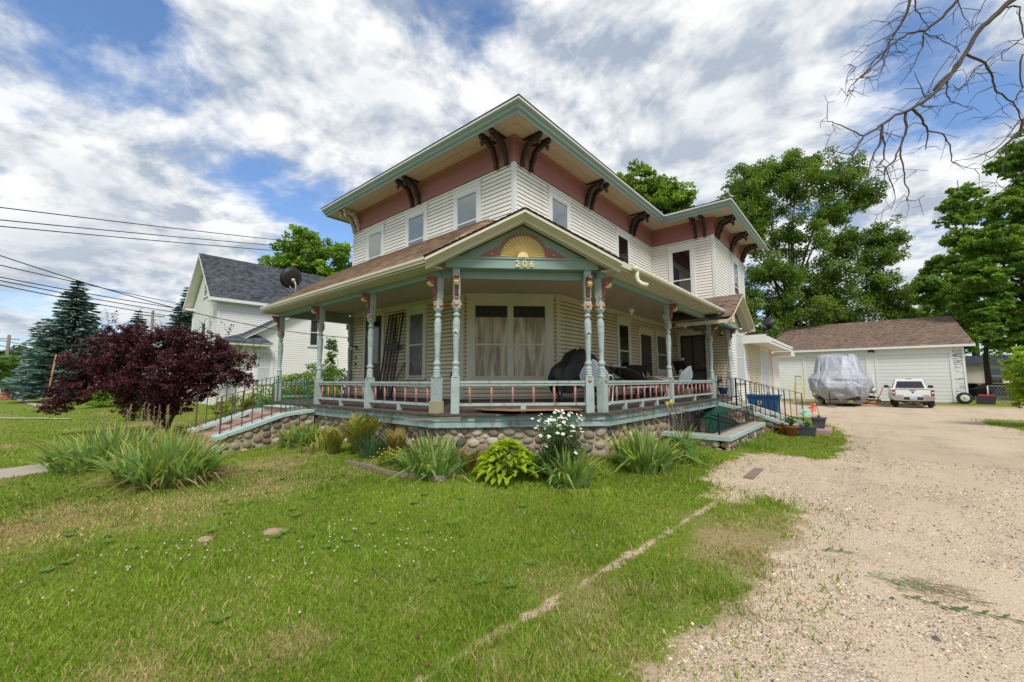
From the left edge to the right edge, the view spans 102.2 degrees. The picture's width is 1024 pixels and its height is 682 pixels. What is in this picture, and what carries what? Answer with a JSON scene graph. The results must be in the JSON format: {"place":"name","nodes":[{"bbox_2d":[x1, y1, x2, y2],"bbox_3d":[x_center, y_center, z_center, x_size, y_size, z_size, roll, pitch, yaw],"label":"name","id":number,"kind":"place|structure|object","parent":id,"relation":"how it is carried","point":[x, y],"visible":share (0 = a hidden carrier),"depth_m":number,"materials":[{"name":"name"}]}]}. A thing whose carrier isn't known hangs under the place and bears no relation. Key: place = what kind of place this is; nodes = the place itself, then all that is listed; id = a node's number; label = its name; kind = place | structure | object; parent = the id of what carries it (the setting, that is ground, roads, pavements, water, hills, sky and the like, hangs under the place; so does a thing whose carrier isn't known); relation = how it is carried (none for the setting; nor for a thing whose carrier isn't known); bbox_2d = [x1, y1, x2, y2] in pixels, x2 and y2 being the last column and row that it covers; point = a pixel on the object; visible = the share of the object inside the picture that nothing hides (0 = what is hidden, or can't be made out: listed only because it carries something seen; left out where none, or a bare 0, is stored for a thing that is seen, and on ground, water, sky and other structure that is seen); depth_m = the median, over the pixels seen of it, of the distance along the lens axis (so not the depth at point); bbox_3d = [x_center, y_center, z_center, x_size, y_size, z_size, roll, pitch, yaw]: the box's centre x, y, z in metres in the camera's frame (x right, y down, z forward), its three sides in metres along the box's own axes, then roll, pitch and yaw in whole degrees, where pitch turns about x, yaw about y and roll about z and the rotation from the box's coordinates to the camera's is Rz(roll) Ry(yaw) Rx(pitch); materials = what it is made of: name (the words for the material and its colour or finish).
{"place":"outdoors","nodes":[
{"label":"outdoors","id":0,"kind":"place"},
{"bbox_2d":[0,277,171,307],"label":"utility wire","id":1,"kind":"object","parent":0,"point":[78,291],"visible":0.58,"depth_m":30.49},
{"bbox_2d":[0,285,174,316],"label":"utility wire","id":2,"kind":"object","parent":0,"point":[83,301],"visible":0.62,"depth_m":30.95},
{"bbox_2d":[0,280,185,313],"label":"utility wire","id":3,"kind":"object","parent":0,"point":[82,296],"visible":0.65,"depth_m":30.80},
{"bbox_2d":[0,255,347,337],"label":"utility wire","id":4,"kind":"object","parent":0,"point":[144,299],"visible":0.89,"depth_m":14.49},
{"bbox_2d":[321,426,345,452],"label":"fern","id":5,"kind":"object","parent":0,"point":[334,440],"visible":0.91,"depth_m":7.67,"materials":[{"name":"green plant"}]},
{"bbox_2d":[0,392,1023,681],"bbox_3d":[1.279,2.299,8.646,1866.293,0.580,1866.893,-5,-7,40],"label":"ground","id":6,"kind":"structure","parent":0,"point":[686,540],"depth_m":3.37,"materials":[{"name":"green plant"}]},
{"bbox_2d":[0,355,39,395],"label":"distant tree","id":7,"kind":"object","parent":6,"relation":"on","point":[9,362],"visible":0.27,"depth_m":36.75,"materials":[{"name":"green plant"}]},
{"bbox_2d":[0,464,48,477],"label":"front walk","id":8,"kind":"structure","parent":6,"relation":"on","point":[26,470],"depth_m":6.97,"materials":[{"name":"concrete"}]},
{"bbox_2d":[0,340,109,361],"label":"distant tree","id":9,"kind":"object","parent":6,"relation":"on","point":[12,351],"visible":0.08,"depth_m":77.36,"materials":[{"name":"green plant"}]},
{"bbox_2d":[0,281,114,400],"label":"spruce tree","id":10,"kind":"object","parent":6,"relation":"on","point":[67,328],"visible":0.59,"depth_m":30.42,"materials":[{"name":"green plant"}]},
{"bbox_2d":[70,390,116,407],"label":"shrub","id":11,"kind":"object","parent":6,"relation":"on","point":[99,402],"visible":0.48,"depth_m":22.74,"materials":[{"name":"green plant"}]},
{"bbox_2d":[3,405,192,477],"bbox_3d":[-7.324,1.696,7.481,2.859,1.076,2.810,-5,-7,40],"label":"iris plant","id":12,"kind":"object","parent":6,"relation":"on","point":[56,461],"visible":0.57,"depth_m":7.09,"materials":[{"name":"green plant"}]},
{"bbox_2d":[120,404,150,421],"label":"shrub","id":13,"kind":"object","parent":6,"relation":"on","point":[133,418],"visible":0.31,"depth_m":15.47,"materials":[{"name":"green plant"}]},
{"bbox_2d":[32,307,261,434],"bbox_3d":[-9.995,1.019,11.421,5.906,3.788,2.239,0,-5,3],"label":"plum tree","id":14,"kind":"object","parent":6,"relation":"on","point":[194,365],"visible":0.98,"depth_m":11.17,"materials":[{"name":"purple plant"}]},
{"bbox_2d":[45,408,249,500],"bbox_3d":[-5.310,1.552,6.284,2.959,1.125,2.378,-5,-7,40],"label":"iris plant","id":15,"kind":"object","parent":6,"relation":"on","point":[162,464],"visible":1,"depth_m":5.99,"materials":[{"name":"green plant"}]},
{"bbox_2d":[98,404,216,455],"bbox_3d":[-7.681,1.819,8.741,2.855,1.082,2.588,-5,-7,40],"label":"iris plant","id":16,"kind":"object","parent":6,"relation":"on","point":[169,429],"visible":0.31,"depth_m":8.58,"materials":[{"name":"green plant"}]},
{"bbox_2d":[141,287,192,389],"bbox_3d":[-31.601,0.131,39.696,7.580,10.830,7.968,-5,-7,40],"label":"spruce tree","id":17,"kind":"object","parent":6,"relation":"on","point":[186,317],"visible":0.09,"depth_m":39.43,"materials":[{"name":"green plant"}]},
{"bbox_2d":[207,391,270,417],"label":"shrub","id":18,"kind":"object","parent":6,"relation":"on","point":[247,402],"visible":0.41,"depth_m":15.74,"materials":[{"name":"green plant"}]},
{"bbox_2d":[197,527,283,541],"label":"stones","id":19,"kind":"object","parent":6,"relation":"on","point":[272,531],"visible":0.91,"depth_m":4.07,"materials":[{"name":"beige stone"}]},
{"bbox_2d":[182,253,348,405],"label":"neighbour house","id":20,"kind":"structure","parent":6,"relation":"on","point":[236,291],"depth_m":23.02,"materials":[{"name":"white wood"}]},
{"bbox_2d":[254,349,273,383],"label":"window","id":21,"kind":"structure","parent":20,"relation":"in","point":[261,371],"depth_m":21.55,"materials":[{"name":"white paint"}]},
{"bbox_2d":[307,320,318,346],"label":"window","id":22,"kind":"structure","parent":20,"relation":"in","point":[312,325],"depth_m":23.57,"materials":[{"name":"white glass"}]},
{"bbox_2d":[254,373,330,407],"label":"shrub","id":23,"kind":"object","parent":6,"relation":"on","point":[289,387],"visible":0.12,"depth_m":14.94,"materials":[{"name":"green plant"}]},
{"bbox_2d":[263,420,332,451],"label":"iris plant","id":24,"kind":"object","parent":6,"relation":"on","point":[294,435],"visible":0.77,"depth_m":8.72,"materials":[{"name":"green plant"}]},
{"bbox_2d":[257,224,352,276],"bbox_3d":[-19.849,-2.823,39.465,12.664,16.802,7.913,2,-6,-20],"label":"maple tree","id":25,"kind":"object","parent":6,"relation":"on","point":[314,264],"visible":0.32,"depth_m":38.75,"materials":[{"name":"green plant"}]},
{"bbox_2d":[270,369,339,406],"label":"shrub","id":26,"kind":"object","parent":6,"relation":"on","point":[304,373],"visible":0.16,"depth_m":15.36,"materials":[{"name":"green plant"}]},
{"bbox_2d":[288,429,328,453],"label":"iris plant","id":27,"kind":"object","parent":6,"relation":"on","point":[320,442],"visible":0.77,"depth_m":8.11,"materials":[{"name":"green plant"}]},
{"bbox_2d":[287,362,347,393],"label":"shrub","id":28,"kind":"object","parent":6,"relation":"on","point":[339,373],"visible":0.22,"depth_m":17.41,"materials":[{"name":"green plant"}]},
{"bbox_2d":[322,336,338,380],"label":"climbing vine","id":29,"kind":"object","parent":6,"relation":"on","point":[332,345],"visible":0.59,"depth_m":18.47,"materials":[{"name":"green plant"}]},
{"bbox_2d":[327,411,391,452],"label":"fern","id":30,"kind":"object","parent":6,"relation":"on","point":[357,423],"visible":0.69,"depth_m":7.44,"materials":[{"name":"green plant"}]},
{"bbox_2d":[17,459,709,621],"bbox_3d":[-1.152,1.904,5.010,9.510,0.221,4.868,0,-5,-4],"label":"clover","id":31,"kind":"object","parent":6,"relation":"on","point":[217,615],"visible":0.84,"depth_m":3.71,"materials":[{"name":"white plant"}]},
{"bbox_2d":[351,429,388,458],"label":"flowering plant","id":32,"kind":"object","parent":6,"relation":"on","point":[368,449],"visible":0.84,"depth_m":7.32,"materials":[{"name":"green plant"}]},
{"bbox_2d":[374,426,414,453],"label":"fern","id":33,"kind":"object","parent":6,"relation":"on","point":[397,438],"visible":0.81,"depth_m":7.20,"materials":[{"name":"green plant"}]},
{"bbox_2d":[345,460,446,480],"bbox_3d":[-1.917,1.990,6.340,2.236,0.071,0.252,-4,-6,32],"label":"garden edging","id":34,"kind":"object","parent":6,"relation":"on","point":[379,470],"visible":0.87,"depth_m":6.21,"materials":[{"name":"brown wood"}]},
{"bbox_2d":[370,447,444,478],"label":"weed plant","id":35,"kind":"object","parent":6,"relation":"on","point":[381,458],"visible":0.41,"depth_m":6.60,"materials":[{"name":"green plant"}]},
{"bbox_2d":[383,428,478,485],"bbox_3d":[-1.159,1.653,6.142,1.581,0.683,1.763,3,-6,-29],"label":"iris plant","id":36,"kind":"object","parent":6,"relation":"on","point":[427,455],"visible":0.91,"depth_m":6.08,"materials":[{"name":"green plant"}]},
{"bbox_2d":[452,447,485,471],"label":"fern","id":37,"kind":"object","parent":6,"relation":"on","point":[468,465],"visible":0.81,"depth_m":6.16,"materials":[{"name":"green plant"}]},
{"bbox_2d":[187,94,804,457],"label":"house","id":38,"kind":"structure","parent":6,"relation":"on","point":[508,254],"depth_m":10.20,"materials":[{"name":"white wood"}]},
{"bbox_2d":[0,226,346,255],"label":"utility wire","id":39,"kind":"object","parent":38,"relation":"attached to","point":[156,240],"visible":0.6,"depth_m":20.55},
{"bbox_2d":[0,207,352,247],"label":"utility wire","id":40,"kind":"object","parent":38,"relation":"attached to","point":[155,226],"visible":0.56,"depth_m":20.45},
{"bbox_2d":[0,219,352,251],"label":"utility wire","id":41,"kind":"object","parent":38,"relation":"attached to","point":[155,234],"visible":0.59,"depth_m":20.52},
{"bbox_2d":[280,267,301,291],"bbox_3d":[-6.596,-1.761,12.333,0.564,0.838,0.599,2,-6,-24],"label":"satellite dish","id":42,"kind":"object","parent":38,"relation":"attached to","point":[291,277],"visible":0.98,"depth_m":12.18,"materials":[{"name":"plastic"}]},
{"bbox_2d":[361,308,385,394],"bbox_3d":[-4.236,0.354,12.525,1.220,2.650,0.119,-5,-7,40],"label":"doorway","id":43,"kind":"structure","parent":38,"relation":"in","point":[379,329],"depth_m":12.44,"materials":[{"name":"white glass"}]},
{"bbox_2d":[365,221,385,280],"bbox_3d":[-4.291,-2.686,12.876,1.050,1.860,0.083,-5,-7,40],"label":"window","id":44,"kind":"structure","parent":38,"relation":"in","point":[375,237],"depth_m":12.92,"materials":[{"name":"white glass"}]},
{"bbox_2d":[377,312,403,397],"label":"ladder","id":45,"kind":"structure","parent":38,"relation":"on","point":[390,345],"depth_m":11.71,"materials":[{"name":"black metal"}]},
{"bbox_2d":[404,303,427,379],"bbox_3d":[-2.609,0.032,11.191,0.940,2.020,0.083,-5,-7,40],"label":"window","id":46,"kind":"structure","parent":38,"relation":"in","point":[416,323],"depth_m":11.19,"materials":[{"name":"glass"}]},
{"bbox_2d":[404,202,428,269],"bbox_3d":[-2.698,-2.893,11.538,1.050,1.710,0.083,-5,-7,40],"label":"window","id":47,"kind":"structure","parent":38,"relation":"in","point":[416,218],"depth_m":11.57,"materials":[{"name":"white glass"}]},
{"bbox_2d":[451,178,481,255],"bbox_3d":[-1.131,-3.004,10.212,1.040,1.750,0.083,-5,-7,40],"label":"window","id":48,"kind":"structure","parent":38,"relation":"in","point":[466,198],"depth_m":10.25,"materials":[{"name":"white glass"}]},
{"bbox_2d":[465,293,554,380],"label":"window","id":49,"kind":"structure","parent":38,"relation":"in","point":[509,346],"depth_m":10.16,"materials":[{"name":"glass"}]},
{"bbox_2d":[547,185,571,230],"bbox_3d":[1.250,-2.972,10.616,0.083,1.750,1.050,-5,-7,40],"label":"window","id":50,"kind":"structure","parent":38,"relation":"in","point":[559,204],"depth_m":10.65,"materials":[{"name":"white glass"}]},
{"bbox_2d":[548,348,610,402],"bbox_3d":[1.487,0.753,9.015,1.394,1.200,0.677,0,-5,-4],"label":"covered grill","id":51,"kind":"object","parent":38,"relation":"on","point":[570,365],"visible":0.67,"depth_m":8.75,"materials":[{"name":"black fabric"}]},
{"bbox_2d":[579,359,613,405],"bbox_3d":[1.744,0.863,8.584,0.667,0.925,0.796,-2,-6,20],"label":"metal chair","id":52,"kind":"object","parent":38,"relation":"on","point":[595,366],"visible":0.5,"depth_m":8.35,"materials":[{"name":"white paint"}]},
{"bbox_2d":[615,227,630,271],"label":"window","id":53,"kind":"structure","parent":38,"relation":"in","point":[622,237],"depth_m":13.45,"materials":[{"name":"plastic"}]},
{"bbox_2d":[616,315,631,366],"bbox_3d":[3.558,0.163,13.040,0.083,1.835,1.030,-5,-7,40],"label":"window","id":54,"kind":"structure","parent":38,"relation":"in","point":[623,324],"depth_m":13.05,"materials":[{"name":"beige glass"}]},
{"bbox_2d":[621,365,646,397],"bbox_3d":[3.518,1.162,11.865,0.637,0.940,0.851,-1,-5,5],"label":"sling chair","id":55,"kind":"object","parent":38,"relation":"on","point":[641,369],"visible":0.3,"depth_m":11.54,"materials":[{"name":"brown fabric"}]},
{"bbox_2d":[610,386,659,398],"bbox_3d":[3.293,1.375,10.967,0.700,0.360,1.600,-5,-7,40],"label":"folding table","id":56,"kind":"object","parent":38,"relation":"on","point":[635,387],"visible":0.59,"depth_m":10.42,"materials":[{"name":"black metal"}]},
{"bbox_2d":[609,367,652,386],"bbox_3d":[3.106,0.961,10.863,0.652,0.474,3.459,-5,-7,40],"label":"folded lounger","id":57,"kind":"object","parent":56,"relation":"on","point":[625,373],"visible":0.52,"depth_m":10.62,"materials":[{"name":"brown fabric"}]},
{"bbox_2d":[637,327,654,393],"bbox_3d":[4.688,0.694,14.300,0.119,2.260,1.250,-5,-7,40],"label":"doorway","id":58,"kind":"structure","parent":38,"relation":"in","point":[645,336],"depth_m":14.36,"materials":[{"name":"beige wood"}]},
{"bbox_2d":[655,328,666,372],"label":"window","id":59,"kind":"structure","parent":38,"relation":"in","point":[661,358],"depth_m":15.39,"materials":[{"name":"plastic"}]},
{"bbox_2d":[663,366,692,396],"bbox_3d":[5.152,1.239,12.642,0.667,0.925,0.796,3,-6,-30],"label":"metal chair","id":60,"kind":"object","parent":38,"relation":"on","point":[686,373],"visible":0.77,"depth_m":12.39,"materials":[{"name":"white paint"}]},
{"bbox_2d":[666,241,695,299],"bbox_3d":[5.998,-2.429,14.621,0.960,2.020,0.083,-5,-7,40],"label":"window","id":61,"kind":"structure","parent":38,"relation":"in","point":[681,262],"depth_m":14.62,"materials":[{"name":"white glass"}]},
{"bbox_2d":[671,358,705,387],"bbox_3d":[6.092,1.225,14.281,0.966,1.258,0.637,2,-6,-20],"label":"sling chair","id":62,"kind":"object","parent":38,"relation":"on","point":[678,363],"visible":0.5,"depth_m":14.15,"materials":[{"name":"brown fabric"}]},
{"bbox_2d":[674,387,709,395],"bbox_3d":[5.813,1.657,13.535,0.900,0.270,1.200,-5,-7,40],"label":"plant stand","id":63,"kind":"object","parent":38,"relation":"on","point":[680,391],"visible":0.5,"depth_m":13.21,"materials":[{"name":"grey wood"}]},
{"bbox_2d":[676,329,709,392],"bbox_3d":[6.823,0.746,15.550,1.220,2.380,0.119,-5,-7,40],"label":"doorway","id":64,"kind":"structure","parent":38,"relation":"in","point":[690,347],"depth_m":15.54,"materials":[{"name":"black metal"}]},
{"bbox_2d":[704,413,739,433],"bbox_3d":[5.513,2.591,10.937,0.894,1.388,1.168,-5,-7,40],"label":"wheeled bin","id":65,"kind":"object","parent":38,"relation":"on","point":[714,417],"visible":0.15,"depth_m":10.83,"materials":[{"name":"green plastic"}]},
{"bbox_2d":[696,407,730,418],"bbox_3d":[5.866,2.104,12.000,0.891,0.350,0.676,4,-7,-39],"label":"bin lid","id":66,"kind":"object","parent":65,"relation":"on","point":[716,410],"visible":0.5,"depth_m":12.05,"materials":[{"name":"green plastic"}]},
{"bbox_2d":[731,254,739,294],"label":"window","id":67,"kind":"structure","parent":38,"relation":"in","point":[735,262],"depth_m":16.26,"materials":[{"name":"white glass"}]},
{"bbox_2d":[734,330,747,382],"bbox_3d":[8.856,0.593,15.980,0.083,2.045,1.670,-5,-7,40],"label":"window","id":68,"kind":"structure","parent":38,"relation":"in","point":[740,357],"depth_m":15.92,"materials":[{"name":"plastic"}]},
{"bbox_2d":[759,347,771,392],"bbox_3d":[12.170,1.412,19.830,0.073,2.125,2.390,-5,-7,40],"label":"door","id":69,"kind":"structure","parent":38,"relation":"in","point":[763,353],"depth_m":19.78,"materials":[{"name":"plastic"}]},
{"bbox_2d":[469,438,538,484],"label":"hosta","id":70,"kind":"object","parent":6,"relation":"on","point":[491,457],"visible":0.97,"depth_m":5.85,"materials":[{"name":"green plant"}]},
{"bbox_2d":[527,409,590,481],"bbox_3d":[0.655,1.552,6.058,0.885,1.109,0.980,-5,-7,40],"label":"daisy plant","id":71,"kind":"object","parent":6,"relation":"on","point":[557,435],"visible":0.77,"depth_m":5.95,"materials":[{"name":"green plant"}]},
{"bbox_2d":[520,442,607,492],"bbox_3d":[0.702,1.716,5.932,1.354,0.593,1.583,0,-5,1],"label":"iris plant","id":72,"kind":"object","parent":6,"relation":"on","point":[578,473],"visible":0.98,"depth_m":5.59,"materials":[{"name":"green plant"}]},
{"bbox_2d":[599,420,705,476],"bbox_3d":[2.224,1.648,6.553,1.733,0.774,1.599,0,-5,0],"label":"iris plant","id":73,"kind":"object","parent":6,"relation":"on","point":[642,453],"visible":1,"depth_m":6.29,"materials":[{"name":"green plant"}]},
{"bbox_2d":[617,158,698,213],"bbox_3d":[10.890,-4.684,32.024,9.121,18.928,6.901,-1,-6,13],"label":"oak tree","id":74,"kind":"object","parent":6,"relation":"on","point":[663,194],"visible":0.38,"depth_m":31.41,"materials":[{"name":"green plant"}]},
{"bbox_2d":[645,399,710,449],"bbox_3d":[3.370,1.651,8.187,1.198,1.005,1.422,-5,-7,40],"label":"daylily","id":75,"kind":"object","parent":6,"relation":"on","point":[692,441],"visible":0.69,"depth_m":8.17,"materials":[{"name":"green plant"}]},
{"bbox_2d":[666,437,702,462],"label":"hosta","id":76,"kind":"object","parent":6,"relation":"on","point":[688,447],"visible":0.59,"depth_m":7.05,"materials":[{"name":"green plant"}]},
{"bbox_2d":[673,447,729,466],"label":"grass tuft","id":77,"kind":"object","parent":6,"relation":"on","point":[701,456],"visible":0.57,"depth_m":7.26,"materials":[{"name":"green plant"}]},
{"bbox_2d":[736,439,783,451],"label":"grass tuft","id":78,"kind":"object","parent":6,"relation":"on","point":[757,445],"visible":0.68,"depth_m":8.79,"materials":[{"name":"green plant"}]},
{"bbox_2d":[747,393,781,412],"bbox_3d":[9.121,2.434,14.938,1.060,1.130,0.580,-5,-7,40],"label":"recycling bin","id":79,"kind":"object","parent":6,"relation":"on","point":[766,405],"visible":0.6,"depth_m":14.73,"materials":[{"name":"blue plastic"}]},
{"bbox_2d":[780,415,802,435],"bbox_3d":[7.403,2.240,10.961,0.888,0.544,0.856,-5,-7,40],"label":"plant pot","id":80,"kind":"object","parent":6,"relation":"on","point":[790,429],"visible":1,"depth_m":10.87,"materials":[{"name":"ceramic"}]},
{"bbox_2d":[798,421,817,436],"bbox_3d":[7.834,2.327,10.974,0.491,0.392,0.550,-5,-7,40],"label":"planter","id":81,"kind":"object","parent":6,"relation":"on","point":[808,429],"visible":0.98,"depth_m":10.91,"materials":[{"name":"grey plastic"}]},
{"bbox_2d":[712,144,921,337],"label":"walnut tree","id":82,"kind":"object","parent":6,"relation":"on","point":[822,306],"visible":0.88,"depth_m":43.11,"materials":[{"name":"green plant"}]},
{"bbox_2d":[816,427,832,434],"bbox_3d":[8.715,2.559,11.703,0.530,0.172,1.100,-5,-7,40],"label":"stone slab","id":83,"kind":"object","parent":6,"relation":"on","point":[827,430],"depth_m":11.27,"materials":[{"name":"pink stone"}]},
{"bbox_2d":[810,415,826,428],"bbox_3d":[8.743,2.287,11.770,0.360,0.383,0.360,-5,-7,40],"label":"planter","id":84,"kind":"object","parent":83,"relation":"on","point":[819,422],"visible":0.98,"depth_m":11.66,"materials":[{"name":"grey plastic"}]},
{"bbox_2d":[748,315,975,403],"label":"garage","id":85,"kind":"structure","parent":6,"relation":"on","point":[929,350],"depth_m":33.00,"materials":[{"name":"white"}]},
{"bbox_2d":[805,353,867,398],"bbox_3d":[26.762,2.990,34.187,3.920,3.870,0.066,-5,-7,40],"label":"garage door","id":86,"kind":"structure","parent":85,"relation":"in","point":[809,359],"depth_m":35.19,"materials":[{"name":"white paint"}]},
{"bbox_2d":[876,350,953,401],"bbox_3d":[30.296,2.696,31.202,3.950,3.870,0.066,-5,-7,40],"label":"garage door","id":87,"kind":"structure","parent":85,"relation":"in","point":[932,366],"depth_m":31.01,"materials":[{"name":"white paint"}]},
{"bbox_2d":[820,0,1023,229],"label":"bare tree","id":88,"kind":"object","parent":6,"relation":"on","point":[942,82],"visible":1,"depth_m":6.29,"materials":[{"name":"brown plant"}]},
{"bbox_2d":[904,180,1010,364],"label":"ash tree","id":89,"kind":"object","parent":6,"relation":"on","point":[928,281],"visible":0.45,"depth_m":50.48,"materials":[{"name":"green plant"}]},
{"bbox_2d":[956,392,973,403],"bbox_3d":[31.846,4.030,29.063,0.818,0.834,0.364,-5,-7,40],"label":"spare wheel","id":90,"kind":"object","parent":6,"relation":"on","point":[964,398],"visible":1,"depth_m":28.98,"materials":[{"name":"rubber"}]},
{"bbox_2d":[944,283,1010,394],"bbox_3d":[41.285,-0.036,36.232,5.074,10.902,4.468,3,-6,-28],"label":"thin tree","id":91,"kind":"object","parent":6,"relation":"on","point":[956,299],"visible":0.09,"depth_m":36.30,"materials":[{"name":"green plant"}]},
{"bbox_2d":[941,128,1023,400],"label":"maple tree","id":92,"kind":"object","parent":6,"relation":"on","point":[995,241],"visible":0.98,"depth_m":33.48,"materials":[{"name":"green plant"}]},
{"bbox_2d":[974,394,995,404],"bbox_3d":[33.035,4.071,28.837,0.960,0.670,0.600,-5,-7,40],"label":"storage tub","id":93,"kind":"object","parent":6,"relation":"on","point":[985,399],"visible":0.93,"depth_m":28.65,"materials":[{"name":"plastic"}]},
{"bbox_2d":[965,355,1014,384],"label":"distant house","id":94,"kind":"structure","parent":6,"relation":"on","point":[975,372],"depth_m":42.77,"materials":[{"name":"white plastic"}]},
{"bbox_2d":[982,367,1004,382],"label":"window","id":95,"kind":"structure","parent":94,"relation":"in","point":[994,376],"depth_m":41.94,"materials":[{"name":"grey glass"}]},
{"bbox_2d":[968,383,1011,396],"bbox_3d":[44.026,4.496,36.958,4.450,1.400,1.800,-2,-6,23],"label":"parked car","id":96,"kind":"object","parent":6,"relation":"on","point":[977,390],"visible":0.23,"depth_m":36.83,"materials":[{"name":"metal"}]},
{"bbox_2d":[964,341,1015,364],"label":"distant tree","id":97,"kind":"object","parent":6,"relation":"on","point":[999,352],"visible":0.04,"depth_m":45.53,"materials":[{"name":"green plant"}]},
{"bbox_2d":[998,345,1023,408],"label":"bright green bush","id":98,"kind":"object","parent":6,"relation":"on","point":[1010,374],"visible":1,"depth_m":13.96,"materials":[{"name":"green plant"}]},
{"bbox_2d":[0,0,1023,371],"label":"sky","id":99,"kind":"structure","parent":0,"point":[250,118],"materials":[{"name":"blue"}]},
{"bbox_2d":[421,403,1023,681],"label":"driveway","id":100,"kind":"structure","parent":0,"point":[945,435],"depth_m":3.61,"materials":[{"name":"beige gravel"}]},
{"bbox_2d":[808,354,880,404],"bbox_3d":[22.863,2.617,28.520,3.719,3.539,6.978,-5,-7,40],"label":"covered trailer","id":101,"kind":"object","parent":100,"relation":"on","point":[838,378],"visible":1,"depth_m":26.93,"materials":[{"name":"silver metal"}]},
{"bbox_2d":[884,379,934,407],"bbox_3d":[26.058,3.362,27.090,2.420,1.790,5.420,-5,-7,40],"label":"pickup truck","id":102,"kind":"object","parent":100,"relation":"on","point":[918,391],"visible":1,"depth_m":25.60,"materials":[{"name":"white paint"}]},
{"bbox_2d":[867,571,996,603],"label":"uprooted weeds","id":103,"kind":"object","parent":100,"relation":"on","point":[924,587],"visible":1,"depth_m":2.94,"materials":[{"name":"green plant"}]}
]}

